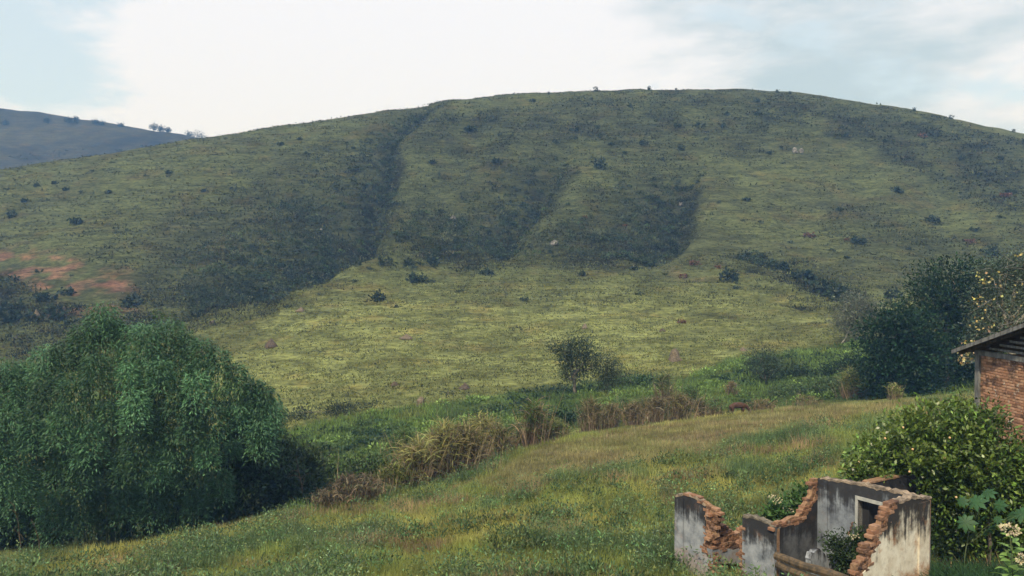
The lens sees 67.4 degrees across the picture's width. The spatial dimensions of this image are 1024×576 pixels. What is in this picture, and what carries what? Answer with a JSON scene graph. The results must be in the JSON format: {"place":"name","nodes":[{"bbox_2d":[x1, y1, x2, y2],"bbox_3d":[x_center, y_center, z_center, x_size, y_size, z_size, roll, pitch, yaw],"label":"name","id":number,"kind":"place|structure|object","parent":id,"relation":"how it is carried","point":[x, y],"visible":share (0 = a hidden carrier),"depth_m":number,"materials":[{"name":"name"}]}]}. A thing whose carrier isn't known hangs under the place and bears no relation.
{"place":"outdoors","nodes":[
{"label":"outdoors","id":0,"kind":"place"},
{"bbox_2d":[0,88,1023,575],"bbox_3d":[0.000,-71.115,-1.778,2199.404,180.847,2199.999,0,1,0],"label":"ground","id":1,"kind":"structure","parent":0,"point":[56,137],"depth_m":193.03,"materials":[{"name":"green plant"}]},
{"bbox_2d":[0,274,19,283],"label":"shrub","id":2,"kind":"object","parent":1,"relation":"on","point":[13,278],"visible":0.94,"depth_m":167.10,"materials":[{"name":"green plant"}]},
{"bbox_2d":[0,305,21,325],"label":"shrub","id":3,"kind":"object","parent":1,"relation":"on","point":[5,317],"visible":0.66,"depth_m":143.61,"materials":[{"name":"green plant"}]},
{"bbox_2d":[5,210,17,218],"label":"shrub","id":4,"kind":"object","parent":1,"relation":"on","point":[8,214],"visible":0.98,"depth_m":205.52,"materials":[{"name":"green plant"}]},
{"bbox_2d":[0,299,25,309],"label":"shrub","id":5,"kind":"object","parent":1,"relation":"on","point":[4,303],"visible":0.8,"depth_m":151.07,"materials":[{"name":"green plant"}]},
{"bbox_2d":[5,499,22,551],"bbox_3d":[-26.796,12.942,41.252,1.338,3.291,0.604,0,1,0],"label":"dead sapling","id":6,"kind":"object","parent":1,"relation":"on","point":[18,526],"visible":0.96,"depth_m":41.33,"materials":[{"name":"brown wood"}]},
{"bbox_2d":[8,309,42,322],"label":"shrub","id":7,"kind":"object","parent":1,"relation":"on","point":[29,313],"visible":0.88,"depth_m":144.83,"materials":[{"name":"green plant"}]},
{"bbox_2d":[32,292,58,302],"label":"shrub","id":8,"kind":"object","parent":1,"relation":"on","point":[43,296],"visible":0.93,"depth_m":154.78,"materials":[{"name":"green plant"}]},
{"bbox_2d":[38,302,69,322],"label":"shrub","id":9,"kind":"object","parent":1,"relation":"on","point":[52,311],"visible":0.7,"depth_m":145.26,"materials":[{"name":"green plant"}]},
{"bbox_2d":[57,286,77,295],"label":"shrub","id":10,"kind":"object","parent":1,"relation":"on","point":[69,291],"visible":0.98,"depth_m":159.35,"materials":[{"name":"green plant"}]},
{"bbox_2d":[55,316,80,326],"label":"shrub","id":11,"kind":"object","parent":1,"relation":"on","point":[71,320],"visible":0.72,"depth_m":142.53,"materials":[{"name":"green plant"}]},
{"bbox_2d":[66,217,83,224],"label":"shrub","id":12,"kind":"object","parent":1,"relation":"on","point":[76,221],"visible":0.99,"depth_m":199.23,"materials":[{"name":"green plant"}]},
{"bbox_2d":[9,144,143,162],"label":"ridge scrub","id":13,"kind":"object","parent":1,"relation":"on","point":[142,145],"visible":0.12,"depth_m":545.56,"materials":[{"name":"green plant"}]},
{"bbox_2d":[119,292,143,307],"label":"shrub","id":14,"kind":"object","parent":1,"relation":"on","point":[129,302],"visible":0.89,"depth_m":151.42,"materials":[{"name":"green plant"}]},
{"bbox_2d":[0,301,299,549],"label":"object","id":15,"kind":"object","parent":1,"relation":"on","point":[128,488],"visible":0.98,"depth_m":42.13,"materials":[{"name":"green plant"}]},
{"bbox_2d":[241,290,268,301],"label":"shrub","id":16,"kind":"object","parent":1,"relation":"on","point":[255,293],"visible":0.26,"depth_m":156.77,"materials":[{"name":"green plant"}]},
{"bbox_2d":[208,418,329,518],"bbox_3d":[-14.921,11.739,47.435,7.804,8.446,5.285,0,1,0],"label":"scrub bush","id":17,"kind":"object","parent":1,"relation":"on","point":[284,491],"visible":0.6,"depth_m":46.64,"materials":[{"name":"green plant"}]},
{"bbox_2d":[264,339,277,348],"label":"termite mound","id":18,"kind":"object","parent":1,"relation":"on","point":[270,343],"visible":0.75,"depth_m":113.08,"materials":[{"name":"brown soil"}]},
{"bbox_2d":[289,457,309,498],"bbox_3d":[-12.737,11.700,46.114,1.497,3.276,0.549,0,1,-16],"label":"dead sapling","id":19,"kind":"object","parent":1,"relation":"on","point":[299,476],"visible":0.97,"depth_m":46.00,"materials":[{"name":"brown wood"}]},
{"bbox_2d":[276,427,345,482],"bbox_3d":[-14.172,12.268,52.304,6.509,5.694,4.648,0,1,0],"label":"scrub bush","id":20,"kind":"object","parent":1,"relation":"on","point":[311,464],"visible":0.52,"depth_m":52.15,"materials":[{"name":"green plant"}]},
{"bbox_2d":[292,484,348,512],"bbox_3d":[-9.065,10.420,37.497,2.912,1.450,2.311,-1,2,-33],"label":"dry brush","id":21,"kind":"object","parent":1,"relation":"on","point":[328,494],"visible":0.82,"depth_m":37.25,"materials":[{"name":"brown plant"}]},
{"bbox_2d":[274,391,395,422],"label":"scrub bush","id":22,"kind":"object","parent":1,"relation":"on","point":[340,407],"visible":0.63,"depth_m":79.36,"materials":[{"name":"green plant"}]},
{"bbox_2d":[318,451,370,507],"bbox_3d":[-8.246,9.696,38.017,2.880,2.863,2.891,0,1,0],"label":"dry brush","id":23,"kind":"object","parent":1,"relation":"on","point":[345,493],"visible":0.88,"depth_m":37.91,"materials":[{"name":"brown plant"}]},
{"bbox_2d":[308,443,390,487],"bbox_3d":[-10.822,12.508,51.414,6.296,4.637,3.828,0,1,0],"label":"scrub bush","id":24,"kind":"object","parent":1,"relation":"on","point":[363,465],"visible":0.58,"depth_m":51.05,"materials":[{"name":"green plant"}]},
{"bbox_2d":[346,471,391,503],"bbox_3d":[-7.344,10.307,38.920,2.826,1.804,2.813,1,2,24],"label":"dry brush","id":25,"kind":"object","parent":1,"relation":"on","point":[369,490],"visible":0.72,"depth_m":38.97,"materials":[{"name":"brown plant"}]},
{"bbox_2d":[368,289,386,301],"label":"shrub","id":26,"kind":"object","parent":1,"relation":"on","point":[376,295],"visible":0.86,"depth_m":140.71,"materials":[{"name":"green plant"}]},
{"bbox_2d":[362,444,399,474],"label":"cane clump","id":27,"kind":"object","parent":1,"relation":"on","point":[382,452],"visible":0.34,"depth_m":53.28,"materials":[{"name":"green plant"}]},
{"bbox_2d":[377,255,393,265],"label":"shrub","id":28,"kind":"object","parent":1,"relation":"on","point":[380,259],"visible":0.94,"depth_m":159.90,"materials":[{"name":"green plant"}]},
{"bbox_2d":[364,458,418,493],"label":"cane clump","id":29,"kind":"object","parent":1,"relation":"on","point":[392,475],"visible":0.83,"depth_m":42.01,"materials":[{"name":"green plant"}]},
{"bbox_2d":[377,417,429,462],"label":"cane clump","id":30,"kind":"object","parent":1,"relation":"on","point":[403,432],"visible":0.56,"depth_m":55.93,"materials":[{"name":"green plant"}]},
{"bbox_2d":[393,256,424,268],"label":"shrub","id":31,"kind":"object","parent":1,"relation":"on","point":[407,261],"visible":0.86,"depth_m":161.59,"materials":[{"name":"green plant"}]},
{"bbox_2d":[383,420,451,488],"bbox_3d":[-5.380,9.549,43.471,4.025,4.343,4.145,0,1,0],"label":"cane clump","id":32,"kind":"object","parent":1,"relation":"on","point":[418,456],"visible":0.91,"depth_m":43.03,"materials":[{"name":"beige plant"}]},
{"bbox_2d":[405,271,429,282],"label":"shrub","id":33,"kind":"object","parent":1,"relation":"on","point":[412,277],"visible":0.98,"depth_m":154.42,"materials":[{"name":"green plant"}]},
{"bbox_2d":[416,397,424,405],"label":"termite mound","id":34,"kind":"object","parent":1,"relation":"on","point":[420,400],"visible":0.46,"depth_m":78.58,"materials":[{"name":"brown soil"}]},
{"bbox_2d":[422,251,441,266],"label":"shrub","id":35,"kind":"object","parent":1,"relation":"on","point":[433,258],"visible":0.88,"depth_m":165.19,"materials":[{"name":"green plant"}]},
{"bbox_2d":[412,385,471,398],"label":"scrub bush","id":36,"kind":"object","parent":1,"relation":"on","point":[444,391],"visible":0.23,"depth_m":82.69,"materials":[{"name":"green plant"}]},
{"bbox_2d":[413,408,486,480],"bbox_3d":[-4.153,8.874,45.194,5.006,5.874,4.702,1,2,42],"label":"cane clump","id":37,"kind":"object","parent":1,"relation":"on","point":[444,431],"visible":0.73,"depth_m":44.79,"materials":[{"name":"beige plant"}]},
{"bbox_2d":[435,411,498,472],"bbox_3d":[-2.643,9.212,46.011,3.944,4.858,4.264,0,1,0],"label":"cane clump","id":38,"kind":"object","parent":1,"relation":"on","point":[475,447],"visible":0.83,"depth_m":45.44,"materials":[{"name":"brown plant"}]},
{"bbox_2d":[464,125,476,130],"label":"shrub","id":39,"kind":"object","parent":1,"relation":"on","point":[469,128],"visible":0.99,"depth_m":250.72,"materials":[{"name":"green plant"}]},
{"bbox_2d":[454,405,506,457],"bbox_3d":[-2.457,10.271,54.205,4.742,4.608,4.377,-1,2,-20],"label":"cane clump","id":40,"kind":"object","parent":1,"relation":"on","point":[487,422],"visible":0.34,"depth_m":54.07,"materials":[{"name":"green plant"}]},
{"bbox_2d":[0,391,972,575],"bbox_3d":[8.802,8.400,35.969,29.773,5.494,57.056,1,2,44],"label":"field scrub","id":41,"kind":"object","parent":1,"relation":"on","point":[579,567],"visible":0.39,"depth_m":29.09,"materials":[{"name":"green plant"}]},
{"bbox_2d":[478,267,494,274],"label":"shrub","id":42,"kind":"object","parent":1,"relation":"on","point":[487,271],"visible":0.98,"depth_m":162.26,"materials":[{"name":"green plant"}]},
{"bbox_2d":[478,419,521,458],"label":"cane clump","id":43,"kind":"object","parent":1,"relation":"on","point":[500,437],"visible":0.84,"depth_m":49.74,"materials":[{"name":"brown plant"}]},
{"bbox_2d":[485,418,525,452],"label":"cane clump","id":44,"kind":"object","parent":1,"relation":"on","point":[510,425],"visible":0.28,"depth_m":53.18,"materials":[{"name":"green plant"}]},
{"bbox_2d":[0,388,1019,575],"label":"field grass","id":45,"kind":"structure","parent":1,"relation":"on","point":[394,570],"depth_m":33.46,"materials":[{"name":"green plant"}]},
{"bbox_2d":[155,110,866,318],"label":"gully scrub","id":46,"kind":"object","parent":1,"relation":"on","point":[643,259],"visible":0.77,"depth_m":184.18,"materials":[{"name":"green plant"}]},
{"bbox_2d":[0,240,1023,474],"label":"pasture grass","id":47,"kind":"structure","parent":1,"relation":"on","point":[508,359],"depth_m":118.03,"materials":[{"name":"green plant"}]},
{"bbox_2d":[507,387,565,448],"bbox_3d":[1.435,8.724,51.627,4.272,4.676,4.340,0,1,0],"label":"cane clump","id":48,"kind":"object","parent":1,"relation":"on","point":[534,429],"visible":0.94,"depth_m":51.28,"materials":[{"name":"green plant"}]},
{"bbox_2d":[542,413,577,441],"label":"cane clump","id":49,"kind":"object","parent":1,"relation":"on","point":[558,431],"visible":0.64,"depth_m":53.26,"materials":[{"name":"brown plant"}]},
{"bbox_2d":[543,400,583,426],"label":"scrub bush","id":50,"kind":"object","parent":1,"relation":"on","point":[562,415],"visible":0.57,"depth_m":64.06,"materials":[{"name":"green plant"}]},
{"bbox_2d":[543,328,608,393],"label":"round tree","id":51,"kind":"object","parent":1,"relation":"on","point":[571,354],"visible":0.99,"depth_m":80.02,"materials":[{"name":"green plant"}]},
{"bbox_2d":[571,392,621,431],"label":"cane clump","id":52,"kind":"object","parent":1,"relation":"on","point":[591,421],"visible":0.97,"depth_m":58.50,"materials":[{"name":"brown plant"}]},
{"bbox_2d":[591,155,608,170],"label":"shrub","id":53,"kind":"object","parent":1,"relation":"on","point":[600,162],"visible":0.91,"depth_m":217.02,"materials":[{"name":"green plant"}]},
{"bbox_2d":[590,348,633,393],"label":"round tree","id":54,"kind":"object","parent":1,"relation":"on","point":[606,377],"visible":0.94,"depth_m":79.04,"materials":[{"name":"green plant"}]},
{"bbox_2d":[599,397,624,427],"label":"cane clump","id":55,"kind":"object","parent":1,"relation":"on","point":[611,412],"visible":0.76,"depth_m":59.88,"materials":[{"name":"brown plant"}]},
{"bbox_2d":[605,394,637,421],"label":"cane clump","id":56,"kind":"object","parent":1,"relation":"on","point":[620,401],"visible":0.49,"depth_m":64.10,"materials":[{"name":"green plant"}]},
{"bbox_2d":[254,337,1006,510],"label":"valley undergrowth","id":57,"kind":"object","parent":1,"relation":"on","point":[353,437],"visible":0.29,"depth_m":73.87,"materials":[{"name":"green plant"}]},
{"bbox_2d":[617,398,657,425],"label":"cane clump","id":58,"kind":"object","parent":1,"relation":"on","point":[636,418],"visible":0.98,"depth_m":60.16,"materials":[{"name":"brown plant"}]},
{"bbox_2d":[611,366,674,386],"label":"scrub bush","id":59,"kind":"object","parent":1,"relation":"on","point":[639,379],"visible":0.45,"depth_m":86.05,"materials":[{"name":"green plant"}]},
{"bbox_2d":[630,395,666,419],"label":"cane clump","id":60,"kind":"object","parent":1,"relation":"on","point":[645,400],"visible":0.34,"depth_m":64.79,"materials":[{"name":"green plant"}]},
{"bbox_2d":[642,395,675,422],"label":"cane clump","id":61,"kind":"object","parent":1,"relation":"on","point":[658,402],"visible":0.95,"depth_m":62.81,"materials":[{"name":"brown plant"}]},
{"bbox_2d":[650,368,688,399],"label":"cane clump","id":62,"kind":"object","parent":1,"relation":"on","point":[663,384],"visible":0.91,"depth_m":72.41,"materials":[{"name":"green plant"}]},
{"bbox_2d":[653,550,688,575],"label":"weed bush","id":63,"kind":"object","parent":1,"relation":"on","point":[671,562],"visible":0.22,"depth_m":23.02,"materials":[{"name":"green plant"}]},
{"bbox_2d":[668,348,681,361],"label":"termite mound","id":64,"kind":"object","parent":1,"relation":"on","point":[674,356],"visible":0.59,"depth_m":98.15,"materials":[{"name":"beige soil"}]},
{"bbox_2d":[663,388,699,420],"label":"cane clump","id":65,"kind":"object","parent":1,"relation":"on","point":[675,402],"visible":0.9,"depth_m":63.73,"materials":[{"name":"brown plant"}]},
{"bbox_2d":[670,381,707,407],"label":"cane clump","id":66,"kind":"object","parent":1,"relation":"on","point":[690,389],"visible":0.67,"depth_m":69.88,"materials":[{"name":"green plant"}]},
{"bbox_2d":[692,399,711,416],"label":"cane clump","id":67,"kind":"object","parent":1,"relation":"on","point":[700,410],"visible":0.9,"depth_m":65.10,"materials":[{"name":"beige plant"}]},
{"bbox_2d":[697,397,728,414],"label":"cane clump","id":68,"kind":"object","parent":1,"relation":"on","point":[714,405],"visible":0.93,"depth_m":67.39,"materials":[{"name":"green plant"}]},
{"bbox_2d":[718,266,739,282],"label":"shrub","id":69,"kind":"object","parent":1,"relation":"on","point":[734,275],"visible":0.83,"depth_m":153.12,"materials":[{"name":"green plant"}]},
{"bbox_2d":[720,380,739,395],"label":"cane clump","id":70,"kind":"object","parent":1,"relation":"on","point":[729,387],"visible":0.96,"depth_m":76.13,"materials":[{"name":"beige plant"}]},
{"bbox_2d":[729,402,749,411],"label":"cow","id":71,"kind":"object","parent":1,"relation":"on","point":[741,405],"visible":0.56,"depth_m":65.62},
{"bbox_2d":[737,249,750,258],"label":"shrub","id":72,"kind":"object","parent":1,"relation":"on","point":[747,254],"visible":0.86,"depth_m":168.34,"materials":[{"name":"green plant"}]},
{"bbox_2d":[745,397,783,410],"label":"cane clump","id":73,"kind":"object","parent":1,"relation":"on","point":[766,402],"visible":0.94,"depth_m":69.56,"materials":[{"name":"beige plant"}]},
{"bbox_2d":[737,341,802,384],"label":"grey shrub","id":74,"kind":"object","parent":1,"relation":"on","point":[763,364],"visible":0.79,"depth_m":82.12,"materials":[{"name":"green plant"}]},
{"bbox_2d":[771,261,787,269],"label":"shrub","id":75,"kind":"object","parent":1,"relation":"on","point":[783,265],"visible":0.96,"depth_m":161.69,"materials":[{"name":"green plant"}]},
{"bbox_2d":[756,475,808,520],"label":"weed bush","id":76,"kind":"object","parent":1,"relation":"on","point":[780,508],"visible":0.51,"depth_m":22.66,"materials":[{"name":"green plant"}]},
{"bbox_2d":[775,561,815,575],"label":"fallen beam","id":77,"kind":"structure","parent":1,"relation":"on","point":[787,569],"depth_m":19.80,"materials":[{"name":"brown wood"}]},
{"bbox_2d":[773,552,848,575],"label":"fallen beam","id":78,"kind":"structure","parent":77,"relation":"on","point":[805,566],"depth_m":19.44,"materials":[{"name":"brown wood"}]},
{"bbox_2d":[775,356,817,376],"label":"scrub bush","id":79,"kind":"object","parent":1,"relation":"on","point":[798,371],"visible":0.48,"depth_m":84.16,"materials":[{"name":"green plant"}]},
{"bbox_2d":[786,269,817,280],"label":"shrub","id":80,"kind":"object","parent":1,"relation":"on","point":[806,274],"visible":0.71,"depth_m":155.88,"materials":[{"name":"green plant"}]},
{"bbox_2d":[782,394,822,406],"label":"cane clump","id":81,"kind":"object","parent":1,"relation":"on","point":[809,402],"visible":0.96,"depth_m":70.68,"materials":[{"name":"beige plant"}]},
{"bbox_2d":[674,473,931,575],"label":"ruined house","id":82,"kind":"structure","parent":1,"relation":"on","point":[893,515],"depth_m":20.98,"materials":[{"name":"brick"}]},
{"bbox_2d":[767,364,867,399],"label":"scrub bush","id":83,"kind":"object","parent":1,"relation":"on","point":[832,383],"visible":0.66,"depth_m":75.97,"materials":[{"name":"green plant"}]},
{"bbox_2d":[806,280,835,293],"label":"shrub","id":84,"kind":"object","parent":1,"relation":"on","point":[818,284],"visible":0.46,"depth_m":149.05,"materials":[{"name":"green plant"}]},
{"bbox_2d":[824,284,847,299],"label":"shrub","id":85,"kind":"object","parent":1,"relation":"on","point":[833,292],"visible":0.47,"depth_m":141.66,"materials":[{"name":"green plant"}]},
{"bbox_2d":[809,346,869,377],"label":"scrub bush","id":86,"kind":"object","parent":1,"relation":"on","point":[836,368],"visible":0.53,"depth_m":84.03,"materials":[{"name":"green plant"}]},
{"bbox_2d":[816,519,867,575],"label":"weed bush","id":87,"kind":"object","parent":1,"relation":"on","point":[844,558],"visible":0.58,"depth_m":20.41,"materials":[{"name":"green plant"}]},
{"bbox_2d":[828,364,866,398],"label":"cane clump","id":88,"kind":"object","parent":1,"relation":"on","point":[846,393],"visible":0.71,"depth_m":73.25,"materials":[{"name":"beige plant"}]},
{"bbox_2d":[819,281,891,342],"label":"wispy tree","id":89,"kind":"object","parent":1,"relation":"on","point":[849,317],"visible":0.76,"depth_m":100.71,"materials":[{"name":"green plant"}]},
{"bbox_2d":[850,234,867,244],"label":"shrub","id":90,"kind":"object","parent":1,"relation":"on","point":[863,240],"visible":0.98,"depth_m":177.79,"materials":[{"name":"green plant"}]},
{"bbox_2d":[883,286,902,298],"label":"shrub","id":91,"kind":"object","parent":1,"relation":"on","point":[888,295],"visible":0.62,"depth_m":137.59,"materials":[{"name":"green plant"}]},
{"bbox_2d":[884,382,905,399],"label":"cane clump","id":92,"kind":"object","parent":1,"relation":"on","point":[895,390],"visible":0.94,"depth_m":66.10,"materials":[{"name":"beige plant"}]},
{"bbox_2d":[888,185,904,192],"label":"shrub","id":93,"kind":"object","parent":1,"relation":"on","point":[898,189],"visible":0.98,"depth_m":207.29,"materials":[{"name":"green plant"}]},
{"bbox_2d":[837,296,962,399],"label":"dark tree","id":94,"kind":"object","parent":1,"relation":"on","point":[888,352],"visible":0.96,"depth_m":69.24,"materials":[{"name":"green plant"}]},
{"bbox_2d":[827,386,1023,561],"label":"citrus bush","id":95,"kind":"object","parent":1,"relation":"on","point":[957,453],"visible":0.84,"depth_m":22.02,"materials":[{"name":"green plant"}]},
{"bbox_2d":[924,214,940,221],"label":"shrub","id":96,"kind":"object","parent":1,"relation":"on","point":[933,217],"visible":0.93,"depth_m":194.06,"materials":[{"name":"green plant"}]},
{"bbox_2d":[884,251,1020,388],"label":"dark tree","id":97,"kind":"object","parent":1,"relation":"on","point":[951,309],"visible":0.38,"depth_m":73.11,"materials":[{"name":"green plant"}]},
{"bbox_2d":[916,549,1023,575],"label":"grass clump","id":98,"kind":"object","parent":1,"relation":"on","point":[958,569],"visible":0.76,"depth_m":19.28,"materials":[{"name":"green plant"}]},
{"bbox_2d":[948,237,1023,368],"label":"flowering tree","id":99,"kind":"object","parent":1,"relation":"on","point":[1006,321],"visible":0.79,"depth_m":32.88,"materials":[{"name":"green plant"}]},
{"bbox_2d":[951,323,1023,497],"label":"brick house","id":100,"kind":"structure","parent":1,"relation":"on","point":[997,375],"depth_m":25.82,"materials":[{"name":"brown brick"}]},
{"bbox_2d":[956,488,1023,563],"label":"castor plant","id":101,"kind":"object","parent":1,"relation":"on","point":[996,519],"visible":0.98,"depth_m":19.15,"materials":[{"name":"green plant"}]},
{"bbox_2d":[982,244,1003,256],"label":"shrub","id":102,"kind":"object","parent":1,"relation":"on","point":[990,250],"visible":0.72,"depth_m":171.76,"materials":[{"name":"green plant"}]},
{"bbox_2d":[990,522,1023,575],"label":"flowering weed","id":103,"kind":"object","parent":1,"relation":"on","point":[1008,563],"visible":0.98,"depth_m":12.65,"materials":[{"name":"green plant"}]},
{"bbox_2d":[1014,553,1023,575],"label":"flowering weed","id":104,"kind":"object","parent":1,"relation":"on","point":[1021,562],"visible":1,"depth_m":12.35,"materials":[{"name":"brown plant"}]},
{"bbox_2d":[0,0,1023,137],"label":"sky","id":105,"kind":"structure","parent":0,"point":[213,67],"materials":[{"name":"white"}]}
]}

